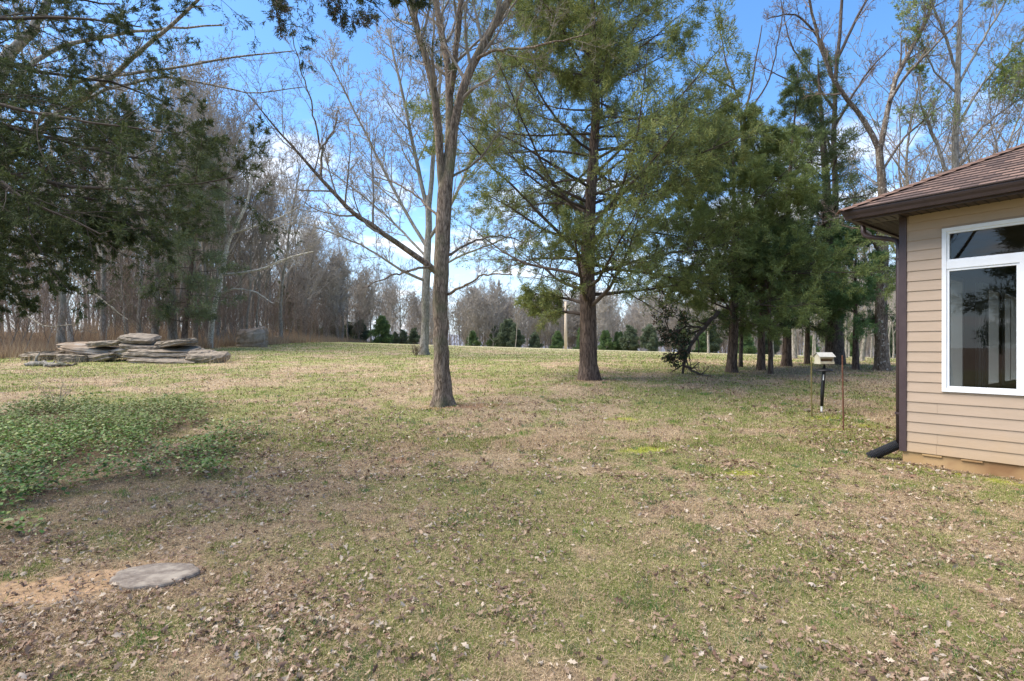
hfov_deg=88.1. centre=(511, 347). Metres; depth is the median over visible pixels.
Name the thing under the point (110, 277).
woodland tree
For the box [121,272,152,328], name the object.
sapling
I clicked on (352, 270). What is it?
woodland tree
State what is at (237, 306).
sapling
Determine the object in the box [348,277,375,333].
woodland tree
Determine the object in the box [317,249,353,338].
woodland tree
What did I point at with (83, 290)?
woodland tree
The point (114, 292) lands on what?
sapling
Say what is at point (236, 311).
sapling
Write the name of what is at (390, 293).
woodland tree
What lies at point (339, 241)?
woodland tree
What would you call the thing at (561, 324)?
woodland tree
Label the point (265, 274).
woodland tree
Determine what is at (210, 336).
pale tree
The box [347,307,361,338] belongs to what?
sapling
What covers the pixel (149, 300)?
sapling
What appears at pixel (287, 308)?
sapling
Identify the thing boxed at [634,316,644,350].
woodland tree
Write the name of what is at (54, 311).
sapling
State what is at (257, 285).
woodland tree
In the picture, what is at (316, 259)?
woodland tree
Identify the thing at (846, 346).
woodland tree
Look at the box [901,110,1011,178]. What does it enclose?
woodland tree
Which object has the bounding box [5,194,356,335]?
deep wood
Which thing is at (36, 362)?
fallen log
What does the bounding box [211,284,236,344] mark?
sapling
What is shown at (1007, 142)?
woodland tree
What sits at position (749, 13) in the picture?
sky
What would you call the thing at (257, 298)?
woodland tree
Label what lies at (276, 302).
sapling
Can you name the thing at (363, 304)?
woodland tree
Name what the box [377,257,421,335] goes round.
woodland tree
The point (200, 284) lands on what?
woodland tree
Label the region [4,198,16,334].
woodland tree
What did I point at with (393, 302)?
woodland tree
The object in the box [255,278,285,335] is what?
sapling
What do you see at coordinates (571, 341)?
woodland tree
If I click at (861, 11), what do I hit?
bare tree
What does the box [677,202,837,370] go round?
cedar tree
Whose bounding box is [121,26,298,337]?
woodland tree
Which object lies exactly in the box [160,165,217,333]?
woodland tree
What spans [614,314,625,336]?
woodland tree
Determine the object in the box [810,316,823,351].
woodland tree
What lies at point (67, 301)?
pale tree
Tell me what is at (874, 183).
woodland tree
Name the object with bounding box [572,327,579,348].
cedar
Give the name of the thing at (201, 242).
woodland tree
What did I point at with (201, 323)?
sapling
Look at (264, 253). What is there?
woodland tree
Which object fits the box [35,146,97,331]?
woodland tree
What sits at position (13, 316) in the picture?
sapling
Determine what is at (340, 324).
sapling
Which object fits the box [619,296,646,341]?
woodland tree
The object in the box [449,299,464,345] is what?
woodland tree
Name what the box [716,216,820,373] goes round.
cedar tree
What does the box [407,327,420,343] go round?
cedar
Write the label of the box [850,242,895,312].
woodland tree
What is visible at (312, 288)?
woodland tree
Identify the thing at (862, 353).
woodland tree
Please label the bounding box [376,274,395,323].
woodland tree
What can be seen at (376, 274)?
woodland tree
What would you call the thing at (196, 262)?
woodland tree
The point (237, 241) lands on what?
woodland tree
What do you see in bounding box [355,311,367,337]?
sapling
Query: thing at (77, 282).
woodland tree
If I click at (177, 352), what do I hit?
stone slab
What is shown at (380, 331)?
cedar
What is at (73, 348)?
stone slab
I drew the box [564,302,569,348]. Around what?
utility pole
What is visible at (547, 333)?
woodland tree
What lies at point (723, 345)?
woodland tree
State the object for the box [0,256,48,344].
sapling
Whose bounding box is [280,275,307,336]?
sapling
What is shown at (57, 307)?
sapling
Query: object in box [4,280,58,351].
sapling
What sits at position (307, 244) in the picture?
woodland tree
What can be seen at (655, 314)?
woodland tree
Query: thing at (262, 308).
sapling
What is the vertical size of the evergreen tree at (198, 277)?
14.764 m
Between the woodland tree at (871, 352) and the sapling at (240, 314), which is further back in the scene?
the woodland tree at (871, 352)
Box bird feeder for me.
[813,352,835,411]
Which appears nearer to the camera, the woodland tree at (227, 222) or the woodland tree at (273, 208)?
the woodland tree at (227, 222)
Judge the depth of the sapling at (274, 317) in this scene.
54.95 m
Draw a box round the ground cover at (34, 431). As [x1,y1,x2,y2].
[0,390,266,541]
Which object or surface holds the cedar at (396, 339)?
on the ground at (150, 478)
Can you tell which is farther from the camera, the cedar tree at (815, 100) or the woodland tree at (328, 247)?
the woodland tree at (328, 247)
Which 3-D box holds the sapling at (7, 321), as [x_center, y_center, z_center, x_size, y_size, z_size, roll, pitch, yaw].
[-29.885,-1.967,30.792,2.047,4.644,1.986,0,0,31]
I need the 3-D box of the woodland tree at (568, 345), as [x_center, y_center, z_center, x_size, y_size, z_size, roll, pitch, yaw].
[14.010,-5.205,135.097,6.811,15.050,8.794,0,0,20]
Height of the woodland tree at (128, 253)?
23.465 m
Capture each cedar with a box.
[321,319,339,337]
[344,321,354,340]
[352,318,371,342]
[367,315,393,343]
[391,331,399,343]
[399,329,407,343]
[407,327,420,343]
[465,331,481,345]
[484,325,499,346]
[492,319,511,346]
[505,323,525,347]
[528,331,543,347]
[549,330,563,348]
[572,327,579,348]
[597,330,615,349]
[612,331,623,350]
[618,324,639,350]
[639,323,662,351]
[671,326,691,351]
[692,332,709,352]
[705,326,723,352]
[738,330,755,353]
[751,335,756,353]
[757,331,781,354]
[801,335,821,355]
[844,332,860,356]
[874,323,895,357]
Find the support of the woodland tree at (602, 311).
on the ground at (150, 478)
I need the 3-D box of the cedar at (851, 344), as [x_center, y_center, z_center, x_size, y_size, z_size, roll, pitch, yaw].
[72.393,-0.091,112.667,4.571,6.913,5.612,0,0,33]
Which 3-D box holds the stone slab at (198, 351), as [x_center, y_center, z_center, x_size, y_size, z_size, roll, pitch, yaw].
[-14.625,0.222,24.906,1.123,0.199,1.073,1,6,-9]
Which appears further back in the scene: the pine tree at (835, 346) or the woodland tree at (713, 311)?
the woodland tree at (713, 311)
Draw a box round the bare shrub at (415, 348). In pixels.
[411,342,421,354]
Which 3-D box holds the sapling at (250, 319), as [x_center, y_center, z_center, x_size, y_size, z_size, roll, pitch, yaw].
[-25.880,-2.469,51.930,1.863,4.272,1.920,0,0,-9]
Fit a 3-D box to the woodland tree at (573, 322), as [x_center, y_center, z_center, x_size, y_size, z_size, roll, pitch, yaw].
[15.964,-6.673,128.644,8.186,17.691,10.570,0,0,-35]
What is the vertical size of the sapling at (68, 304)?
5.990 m
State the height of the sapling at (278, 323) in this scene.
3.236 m
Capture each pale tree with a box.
[25,243,90,341]
[207,159,313,347]
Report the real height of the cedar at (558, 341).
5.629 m
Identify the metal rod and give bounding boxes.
[811,357,811,414]
[842,355,843,429]
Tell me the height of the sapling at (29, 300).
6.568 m
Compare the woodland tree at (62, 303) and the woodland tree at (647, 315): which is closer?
the woodland tree at (62, 303)
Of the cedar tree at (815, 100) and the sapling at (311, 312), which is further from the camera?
the sapling at (311, 312)
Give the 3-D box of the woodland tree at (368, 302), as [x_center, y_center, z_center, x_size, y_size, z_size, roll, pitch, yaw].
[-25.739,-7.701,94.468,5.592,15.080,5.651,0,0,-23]
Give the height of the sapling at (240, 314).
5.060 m
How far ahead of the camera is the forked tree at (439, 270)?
11.72 m
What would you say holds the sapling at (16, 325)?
on the ground at (150, 478)
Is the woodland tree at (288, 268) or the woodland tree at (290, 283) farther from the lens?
the woodland tree at (290, 283)
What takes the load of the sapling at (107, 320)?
on the ground at (150, 478)
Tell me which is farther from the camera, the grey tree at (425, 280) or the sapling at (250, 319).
the sapling at (250, 319)
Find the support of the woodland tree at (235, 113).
on the ground at (150, 478)
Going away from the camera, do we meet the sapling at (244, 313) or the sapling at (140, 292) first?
the sapling at (140, 292)
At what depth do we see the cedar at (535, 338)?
111.39 m
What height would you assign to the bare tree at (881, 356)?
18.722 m
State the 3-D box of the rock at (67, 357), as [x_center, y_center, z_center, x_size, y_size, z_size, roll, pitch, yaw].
[-20.315,0.519,24.591,1.259,0.457,1.145,0,0,0]
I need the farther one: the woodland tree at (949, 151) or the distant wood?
the distant wood
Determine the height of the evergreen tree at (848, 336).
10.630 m
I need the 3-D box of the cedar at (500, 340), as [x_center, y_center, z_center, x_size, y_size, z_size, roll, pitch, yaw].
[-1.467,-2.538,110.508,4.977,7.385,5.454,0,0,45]
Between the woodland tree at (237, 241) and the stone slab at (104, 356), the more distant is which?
the woodland tree at (237, 241)
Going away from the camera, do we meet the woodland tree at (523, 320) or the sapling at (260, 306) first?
the sapling at (260, 306)
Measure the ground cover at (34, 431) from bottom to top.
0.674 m
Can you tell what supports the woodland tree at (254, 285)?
on the ground at (150, 478)
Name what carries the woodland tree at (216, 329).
on the ground at (150, 478)
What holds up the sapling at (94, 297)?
on the ground at (150, 478)
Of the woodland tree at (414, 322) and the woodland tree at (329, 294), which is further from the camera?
the woodland tree at (414, 322)
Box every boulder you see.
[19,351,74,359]
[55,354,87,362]
[235,326,268,346]
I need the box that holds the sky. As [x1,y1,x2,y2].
[0,0,1023,334]
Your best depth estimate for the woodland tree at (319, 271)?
80.01 m
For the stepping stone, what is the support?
on the ground at (150, 478)
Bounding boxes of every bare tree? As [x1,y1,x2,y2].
[0,0,316,333]
[681,0,796,366]
[753,0,897,359]
[792,0,981,370]
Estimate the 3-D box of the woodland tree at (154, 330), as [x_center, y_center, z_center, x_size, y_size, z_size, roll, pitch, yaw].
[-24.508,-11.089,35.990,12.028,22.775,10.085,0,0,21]
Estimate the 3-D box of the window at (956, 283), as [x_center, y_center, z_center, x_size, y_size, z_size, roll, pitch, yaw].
[6.910,-0.200,8.482,1.400,1.900,0.220,0,0,-38]
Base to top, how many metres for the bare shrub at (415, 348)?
0.862 m
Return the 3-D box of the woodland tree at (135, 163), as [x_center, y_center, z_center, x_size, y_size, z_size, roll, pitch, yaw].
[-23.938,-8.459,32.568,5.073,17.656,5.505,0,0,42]
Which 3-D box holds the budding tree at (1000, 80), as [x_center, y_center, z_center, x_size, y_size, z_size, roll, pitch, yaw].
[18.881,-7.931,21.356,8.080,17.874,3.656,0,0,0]
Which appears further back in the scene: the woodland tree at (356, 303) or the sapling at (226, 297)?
the woodland tree at (356, 303)
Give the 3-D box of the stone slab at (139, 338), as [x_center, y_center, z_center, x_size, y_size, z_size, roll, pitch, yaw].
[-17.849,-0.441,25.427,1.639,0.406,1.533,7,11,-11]
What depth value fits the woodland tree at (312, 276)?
74.24 m
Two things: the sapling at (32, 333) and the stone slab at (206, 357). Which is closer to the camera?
the stone slab at (206, 357)
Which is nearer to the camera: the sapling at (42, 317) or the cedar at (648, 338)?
the sapling at (42, 317)
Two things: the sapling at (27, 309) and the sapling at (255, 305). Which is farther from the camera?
the sapling at (255, 305)
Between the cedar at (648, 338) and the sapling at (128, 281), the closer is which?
the sapling at (128, 281)
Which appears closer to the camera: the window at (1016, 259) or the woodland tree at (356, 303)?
the window at (1016, 259)
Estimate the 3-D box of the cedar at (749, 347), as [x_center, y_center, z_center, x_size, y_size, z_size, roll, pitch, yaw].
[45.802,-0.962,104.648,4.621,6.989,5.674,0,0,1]
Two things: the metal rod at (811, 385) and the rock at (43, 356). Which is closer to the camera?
the metal rod at (811, 385)
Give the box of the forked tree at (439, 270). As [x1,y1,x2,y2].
[215,0,617,407]
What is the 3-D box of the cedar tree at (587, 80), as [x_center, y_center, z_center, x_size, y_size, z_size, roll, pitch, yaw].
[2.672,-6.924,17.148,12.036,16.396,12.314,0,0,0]
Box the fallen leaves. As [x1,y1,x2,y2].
[0,352,1023,680]
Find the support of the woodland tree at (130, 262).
on the ground at (150, 478)
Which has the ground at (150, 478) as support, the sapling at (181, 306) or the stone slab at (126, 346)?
the sapling at (181, 306)
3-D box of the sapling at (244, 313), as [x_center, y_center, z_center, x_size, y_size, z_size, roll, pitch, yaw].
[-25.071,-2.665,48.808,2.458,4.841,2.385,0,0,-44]
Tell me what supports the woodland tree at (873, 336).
on the ground at (150, 478)
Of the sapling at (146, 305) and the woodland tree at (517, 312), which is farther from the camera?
the woodland tree at (517, 312)
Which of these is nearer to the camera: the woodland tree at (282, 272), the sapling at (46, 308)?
the sapling at (46, 308)
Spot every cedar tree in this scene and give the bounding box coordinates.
[0,0,457,324]
[402,0,789,380]
[609,97,895,372]
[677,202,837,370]
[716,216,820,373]
[723,60,892,366]
[760,218,848,363]
[807,223,895,369]
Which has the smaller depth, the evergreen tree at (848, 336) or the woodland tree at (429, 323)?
the evergreen tree at (848, 336)
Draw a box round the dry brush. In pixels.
[0,311,370,363]
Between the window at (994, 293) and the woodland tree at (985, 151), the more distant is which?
the woodland tree at (985, 151)
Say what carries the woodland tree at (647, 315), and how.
on the ground at (150, 478)
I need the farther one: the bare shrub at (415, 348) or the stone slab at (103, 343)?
the bare shrub at (415, 348)
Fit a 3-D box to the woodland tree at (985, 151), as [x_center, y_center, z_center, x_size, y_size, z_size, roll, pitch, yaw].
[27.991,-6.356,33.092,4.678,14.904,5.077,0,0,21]
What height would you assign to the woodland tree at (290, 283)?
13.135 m
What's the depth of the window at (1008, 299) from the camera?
11.22 m
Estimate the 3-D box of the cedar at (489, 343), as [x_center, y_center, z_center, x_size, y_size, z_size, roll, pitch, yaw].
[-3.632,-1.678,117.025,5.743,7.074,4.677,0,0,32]
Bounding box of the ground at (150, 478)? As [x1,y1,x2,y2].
[0,332,1023,680]
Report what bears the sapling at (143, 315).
on the ground at (150, 478)
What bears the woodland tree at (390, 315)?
on the ground at (150, 478)
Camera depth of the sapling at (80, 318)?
28.99 m
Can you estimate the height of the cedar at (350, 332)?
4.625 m
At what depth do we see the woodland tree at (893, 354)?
76.67 m
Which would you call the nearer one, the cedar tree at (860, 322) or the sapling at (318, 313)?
the cedar tree at (860, 322)
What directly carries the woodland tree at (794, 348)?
on the ground at (150, 478)
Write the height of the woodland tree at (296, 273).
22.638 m
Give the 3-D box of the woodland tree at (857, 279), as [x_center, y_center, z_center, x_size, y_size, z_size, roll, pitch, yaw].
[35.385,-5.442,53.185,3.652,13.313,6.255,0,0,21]
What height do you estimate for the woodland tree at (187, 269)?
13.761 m
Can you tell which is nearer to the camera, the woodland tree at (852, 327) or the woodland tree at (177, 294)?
the woodland tree at (177, 294)
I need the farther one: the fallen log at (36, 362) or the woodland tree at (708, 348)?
the woodland tree at (708, 348)
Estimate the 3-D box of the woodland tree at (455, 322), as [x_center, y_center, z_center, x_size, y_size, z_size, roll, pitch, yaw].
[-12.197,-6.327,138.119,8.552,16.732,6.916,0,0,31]
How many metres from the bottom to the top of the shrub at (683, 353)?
3.702 m
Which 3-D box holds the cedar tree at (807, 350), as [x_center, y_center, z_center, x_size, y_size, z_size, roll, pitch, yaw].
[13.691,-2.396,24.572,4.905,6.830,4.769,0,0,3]
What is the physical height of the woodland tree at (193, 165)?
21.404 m
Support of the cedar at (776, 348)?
on the ground at (150, 478)
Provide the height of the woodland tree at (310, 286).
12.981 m
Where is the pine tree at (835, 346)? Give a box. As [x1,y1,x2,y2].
[769,43,897,364]
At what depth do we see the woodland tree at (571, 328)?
130.79 m
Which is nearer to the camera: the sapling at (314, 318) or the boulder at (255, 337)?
the boulder at (255, 337)
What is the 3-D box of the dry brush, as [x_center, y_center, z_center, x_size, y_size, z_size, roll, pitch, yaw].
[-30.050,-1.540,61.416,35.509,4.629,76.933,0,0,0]
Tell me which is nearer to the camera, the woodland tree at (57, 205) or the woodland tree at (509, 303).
the woodland tree at (57, 205)
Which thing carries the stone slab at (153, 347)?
on the stone slab at (177, 352)
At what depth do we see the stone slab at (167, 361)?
23.82 m
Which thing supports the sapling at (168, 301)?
on the ground at (150, 478)
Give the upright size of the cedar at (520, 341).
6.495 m
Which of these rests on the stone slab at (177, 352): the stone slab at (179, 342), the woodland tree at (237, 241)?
the stone slab at (179, 342)
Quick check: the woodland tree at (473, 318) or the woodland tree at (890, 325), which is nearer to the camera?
the woodland tree at (890, 325)
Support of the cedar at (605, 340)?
on the ground at (150, 478)
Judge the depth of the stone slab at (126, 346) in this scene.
24.71 m
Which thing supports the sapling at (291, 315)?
on the ground at (150, 478)
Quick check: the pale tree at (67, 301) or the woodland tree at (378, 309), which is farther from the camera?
the woodland tree at (378, 309)
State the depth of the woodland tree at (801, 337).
129.28 m
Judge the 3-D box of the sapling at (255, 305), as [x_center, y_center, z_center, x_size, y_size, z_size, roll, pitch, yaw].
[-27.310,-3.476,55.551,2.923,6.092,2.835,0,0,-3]
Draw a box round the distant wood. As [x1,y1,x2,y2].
[308,276,888,356]
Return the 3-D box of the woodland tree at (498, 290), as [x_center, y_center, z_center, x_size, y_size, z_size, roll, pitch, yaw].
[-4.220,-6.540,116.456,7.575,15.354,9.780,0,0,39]
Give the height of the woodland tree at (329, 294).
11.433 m
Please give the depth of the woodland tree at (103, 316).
33.31 m
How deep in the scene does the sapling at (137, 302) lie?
36.48 m
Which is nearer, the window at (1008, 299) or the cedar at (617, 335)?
the window at (1008, 299)
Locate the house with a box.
[835,143,1023,479]
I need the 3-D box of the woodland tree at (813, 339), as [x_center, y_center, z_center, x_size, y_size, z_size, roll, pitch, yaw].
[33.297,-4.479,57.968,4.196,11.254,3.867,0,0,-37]
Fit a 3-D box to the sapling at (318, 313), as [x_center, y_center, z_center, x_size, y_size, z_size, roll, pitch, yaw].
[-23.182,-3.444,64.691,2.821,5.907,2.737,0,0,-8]
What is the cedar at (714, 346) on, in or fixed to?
on the ground at (150, 478)
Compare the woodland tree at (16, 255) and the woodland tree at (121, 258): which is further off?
the woodland tree at (16, 255)
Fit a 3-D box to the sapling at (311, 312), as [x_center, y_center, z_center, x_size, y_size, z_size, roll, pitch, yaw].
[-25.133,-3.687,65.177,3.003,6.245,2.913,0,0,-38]
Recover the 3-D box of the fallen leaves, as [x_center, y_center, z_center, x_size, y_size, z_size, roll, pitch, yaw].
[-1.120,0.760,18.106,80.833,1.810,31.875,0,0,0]
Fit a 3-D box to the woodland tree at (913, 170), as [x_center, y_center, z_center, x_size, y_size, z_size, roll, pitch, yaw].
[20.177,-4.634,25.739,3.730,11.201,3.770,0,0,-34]
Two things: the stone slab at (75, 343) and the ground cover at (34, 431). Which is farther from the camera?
the stone slab at (75, 343)
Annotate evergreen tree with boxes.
[106,265,136,330]
[130,136,249,338]
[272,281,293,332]
[814,260,870,346]
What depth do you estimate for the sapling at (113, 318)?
35.69 m
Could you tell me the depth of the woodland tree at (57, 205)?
46.45 m
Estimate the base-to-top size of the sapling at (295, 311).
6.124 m
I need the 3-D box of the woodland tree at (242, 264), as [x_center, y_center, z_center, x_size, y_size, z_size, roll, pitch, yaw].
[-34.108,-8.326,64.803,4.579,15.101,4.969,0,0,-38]
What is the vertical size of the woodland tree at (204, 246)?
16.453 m
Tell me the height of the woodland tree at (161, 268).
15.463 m
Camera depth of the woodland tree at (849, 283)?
47.74 m
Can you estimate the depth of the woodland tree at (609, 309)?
117.74 m
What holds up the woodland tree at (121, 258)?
on the ground at (150, 478)
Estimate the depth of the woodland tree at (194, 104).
38.37 m
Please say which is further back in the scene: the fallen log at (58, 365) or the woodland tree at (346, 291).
the woodland tree at (346, 291)
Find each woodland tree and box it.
[0,0,111,350]
[0,80,32,195]
[0,117,56,334]
[2,121,44,266]
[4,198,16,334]
[17,126,106,334]
[23,140,149,314]
[32,0,245,333]
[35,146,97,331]
[43,110,175,315]
[53,47,165,340]
[57,117,126,296]
[70,190,87,332]
[72,251,133,327]
[77,60,180,332]
[77,114,168,332]
[81,263,116,325]
[104,165,147,332]
[106,197,125,330]
[120,69,280,337]
[120,117,200,339]
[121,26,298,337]
[130,155,180,269]
[132,43,251,339]
[133,61,234,337]
[135,200,170,271]
[142,218,187,326]
[144,80,287,279]
[148,109,247,337]
[149,153,222,341]
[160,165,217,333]
[165,246,201,323]
[177,243,214,319]
[178,250,208,303]
[183,73,256,332]
[189,135,255,306]
[197,115,271,338]
[199,170,254,334]
[205,113,261,334]
[215,121,303,328]
[225,236,251,290]
[226,178,287,328]
[231,229,257,315]
[232,158,321,327]
[232,172,292,327]
[235,274,272,321]
[237,151,321,330]
[242,251,275,315]
[242,281,278,323]
[244,189,295,324]
[244,206,286,324]
[249,118,354,338]
[255,177,325,334]
[270,202,329,328]
[272,257,300,329]
[283,212,327,272]
[285,225,338,335]
[291,218,325,331]
[291,241,325,330]
[291,269,321,336]
[292,224,343,333]
[298,238,337,335]
[300,254,328,329]
[301,230,331,333]
[311,264,342,335]
[316,249,358,336]
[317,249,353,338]
[322,242,356,335]
[323,216,355,340]
[331,239,374,338]
[343,280,376,329]
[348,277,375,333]
[350,268,382,329]
[351,265,378,321]
[354,264,383,339]
[366,262,385,341]
[368,292,385,327]
[372,290,399,343]
[374,270,405,319]
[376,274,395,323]
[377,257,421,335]
[379,280,409,333]
[398,290,421,335]
[402,298,421,343]
[410,294,449,344]
[421,287,448,336]
[448,285,489,345]
[449,294,469,343]
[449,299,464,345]
[455,303,466,344]
[457,285,498,341]
[459,286,488,340]
[463,311,474,342]
[470,283,512,346]
[479,277,510,339]
[506,301,515,320]
[508,298,539,347]
[509,290,528,346]
[513,302,539,346]
[527,288,553,347]
[539,291,579,336]
[560,301,573,348]
[560,302,579,347]
[562,290,579,336]
[562,301,579,346]
[573,282,615,327]
[595,284,619,336]
[596,296,620,339]
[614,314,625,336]
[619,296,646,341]
[631,290,669,340]
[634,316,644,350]
[636,293,674,338]
[649,305,683,351]
[666,300,693,342]
[674,287,712,346]
[690,286,729,338]
[703,248,727,352]
[718,331,727,352]
[777,112,865,358]
[796,322,816,349]
[796,329,817,354]
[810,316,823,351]
[811,314,816,355]
[812,222,862,357]
[813,322,815,353]
[818,0,1019,251]
[831,150,895,360]
[842,262,863,323]
[843,322,852,356]
[849,305,873,345]
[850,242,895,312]
[851,245,874,317]
[854,255,876,357]
[866,247,895,313]
[867,310,889,349]
[874,292,895,357]
[885,20,1023,185]
[888,260,895,357]
[891,143,933,257]
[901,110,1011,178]
[926,131,1011,176]
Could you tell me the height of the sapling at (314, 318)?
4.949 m
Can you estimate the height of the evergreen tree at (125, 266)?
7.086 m
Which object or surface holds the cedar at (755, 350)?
on the ground at (150, 478)
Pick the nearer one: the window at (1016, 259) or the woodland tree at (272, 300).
the window at (1016, 259)
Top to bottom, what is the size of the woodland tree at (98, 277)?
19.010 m
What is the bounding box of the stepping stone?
[108,563,199,591]
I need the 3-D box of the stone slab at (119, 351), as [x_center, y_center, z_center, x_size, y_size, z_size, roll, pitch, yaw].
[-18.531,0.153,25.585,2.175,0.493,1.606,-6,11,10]
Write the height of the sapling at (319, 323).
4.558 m
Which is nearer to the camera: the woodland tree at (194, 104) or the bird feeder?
the bird feeder
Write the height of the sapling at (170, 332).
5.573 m
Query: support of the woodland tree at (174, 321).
on the ground at (150, 478)
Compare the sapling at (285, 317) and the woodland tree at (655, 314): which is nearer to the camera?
the sapling at (285, 317)
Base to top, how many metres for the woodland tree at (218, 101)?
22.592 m
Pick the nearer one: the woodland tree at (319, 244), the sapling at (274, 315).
the sapling at (274, 315)
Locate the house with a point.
(957, 236)
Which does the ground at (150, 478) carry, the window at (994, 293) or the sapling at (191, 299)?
the sapling at (191, 299)
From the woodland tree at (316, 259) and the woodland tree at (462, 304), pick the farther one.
the woodland tree at (462, 304)
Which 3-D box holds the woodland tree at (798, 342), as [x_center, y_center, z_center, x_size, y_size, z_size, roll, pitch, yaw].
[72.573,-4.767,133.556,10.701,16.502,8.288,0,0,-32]
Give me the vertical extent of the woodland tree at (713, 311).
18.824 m
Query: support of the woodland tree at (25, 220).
on the ground at (150, 478)
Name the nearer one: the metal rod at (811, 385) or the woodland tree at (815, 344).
the metal rod at (811, 385)
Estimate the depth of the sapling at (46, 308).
32.12 m
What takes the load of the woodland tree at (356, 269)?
on the ground at (150, 478)
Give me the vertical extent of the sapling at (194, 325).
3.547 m
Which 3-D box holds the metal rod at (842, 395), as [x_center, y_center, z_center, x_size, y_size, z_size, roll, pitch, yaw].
[5.974,0.861,9.552,0.046,1.450,0.032,0,0,0]
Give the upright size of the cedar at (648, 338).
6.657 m
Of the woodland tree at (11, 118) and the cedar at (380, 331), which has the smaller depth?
the woodland tree at (11, 118)
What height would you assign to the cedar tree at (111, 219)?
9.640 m
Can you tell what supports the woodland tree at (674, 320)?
on the ground at (150, 478)
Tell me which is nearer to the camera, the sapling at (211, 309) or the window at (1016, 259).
the window at (1016, 259)
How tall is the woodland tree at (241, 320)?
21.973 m
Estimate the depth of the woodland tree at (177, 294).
65.50 m
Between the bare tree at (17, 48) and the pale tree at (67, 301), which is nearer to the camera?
the bare tree at (17, 48)
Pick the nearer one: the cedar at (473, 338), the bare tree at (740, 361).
the bare tree at (740, 361)
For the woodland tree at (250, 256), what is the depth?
47.98 m
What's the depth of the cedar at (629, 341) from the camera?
106.54 m
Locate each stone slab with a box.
[56,342,87,347]
[58,343,119,354]
[86,340,120,346]
[87,352,120,361]
[108,348,126,356]
[117,333,161,344]
[118,343,154,349]
[121,346,205,358]
[126,358,195,363]
[147,346,164,349]
[154,338,197,346]
[185,351,230,363]
[188,350,214,353]
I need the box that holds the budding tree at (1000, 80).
[887,0,1023,171]
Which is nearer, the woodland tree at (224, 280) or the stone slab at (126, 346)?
the stone slab at (126, 346)
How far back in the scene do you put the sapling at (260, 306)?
53.54 m
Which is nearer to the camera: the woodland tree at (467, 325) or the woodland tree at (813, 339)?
the woodland tree at (813, 339)
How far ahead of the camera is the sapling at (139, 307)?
32.80 m
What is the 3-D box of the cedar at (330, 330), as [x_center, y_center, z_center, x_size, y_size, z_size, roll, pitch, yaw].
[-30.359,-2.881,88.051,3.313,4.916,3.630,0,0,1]
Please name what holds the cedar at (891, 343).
on the ground at (150, 478)
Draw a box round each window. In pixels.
[942,217,1023,395]
[950,275,963,386]
[975,283,999,387]
[1002,291,1015,384]
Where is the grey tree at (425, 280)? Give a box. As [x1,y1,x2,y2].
[277,0,532,354]
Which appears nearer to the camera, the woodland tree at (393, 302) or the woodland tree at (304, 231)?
the woodland tree at (304, 231)
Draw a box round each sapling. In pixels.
[0,253,34,341]
[0,254,51,337]
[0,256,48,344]
[0,277,31,338]
[0,301,24,346]
[0,305,13,344]
[3,257,58,347]
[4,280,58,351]
[24,271,81,346]
[27,265,75,337]
[28,257,102,341]
[29,294,55,332]
[42,285,77,321]
[47,301,80,340]
[61,296,92,340]
[70,261,120,323]
[84,246,148,334]
[85,252,135,333]
[85,278,134,340]
[96,268,144,334]
[104,279,143,333]
[114,251,164,332]
[114,272,158,332]
[117,276,152,333]
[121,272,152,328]
[122,284,160,332]
[125,272,168,327]
[141,300,166,334]
[145,270,189,339]
[148,258,185,338]
[161,274,184,333]
[177,267,207,340]
[177,268,207,327]
[188,304,206,337]
[189,296,215,343]
[201,288,227,326]
[208,265,243,342]
[210,268,237,336]
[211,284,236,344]
[220,276,256,329]
[225,276,254,330]
[227,285,254,341]
[234,295,256,328]
[239,301,255,328]
[244,288,264,326]
[251,282,278,326]
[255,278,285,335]
[255,282,277,325]
[255,304,273,328]
[263,294,292,332]
[264,302,286,334]
[265,300,271,325]
[266,290,284,328]
[273,288,299,333]
[274,314,282,334]
[278,304,294,330]
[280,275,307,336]
[282,290,304,336]
[284,295,297,331]
[300,293,322,329]
[303,302,321,335]
[311,297,330,332]
[312,308,329,334]
[333,310,346,336]
[337,314,347,338]
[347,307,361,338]
[351,314,365,341]
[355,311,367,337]
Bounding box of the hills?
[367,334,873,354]
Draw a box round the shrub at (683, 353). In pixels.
[650,289,724,376]
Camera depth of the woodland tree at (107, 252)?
56.94 m
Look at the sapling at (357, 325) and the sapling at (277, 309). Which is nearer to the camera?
the sapling at (277, 309)
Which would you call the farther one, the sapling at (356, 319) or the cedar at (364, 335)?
the cedar at (364, 335)
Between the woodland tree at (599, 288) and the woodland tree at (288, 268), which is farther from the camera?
the woodland tree at (599, 288)
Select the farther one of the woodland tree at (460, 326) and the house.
the woodland tree at (460, 326)
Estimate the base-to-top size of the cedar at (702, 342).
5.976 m
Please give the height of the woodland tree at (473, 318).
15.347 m
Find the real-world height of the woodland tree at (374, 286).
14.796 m
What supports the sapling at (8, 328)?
on the ground at (150, 478)
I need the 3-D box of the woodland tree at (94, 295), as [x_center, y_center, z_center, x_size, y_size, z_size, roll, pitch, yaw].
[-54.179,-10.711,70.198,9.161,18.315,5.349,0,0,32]
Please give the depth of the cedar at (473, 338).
112.40 m
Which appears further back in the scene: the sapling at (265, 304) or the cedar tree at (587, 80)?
the sapling at (265, 304)

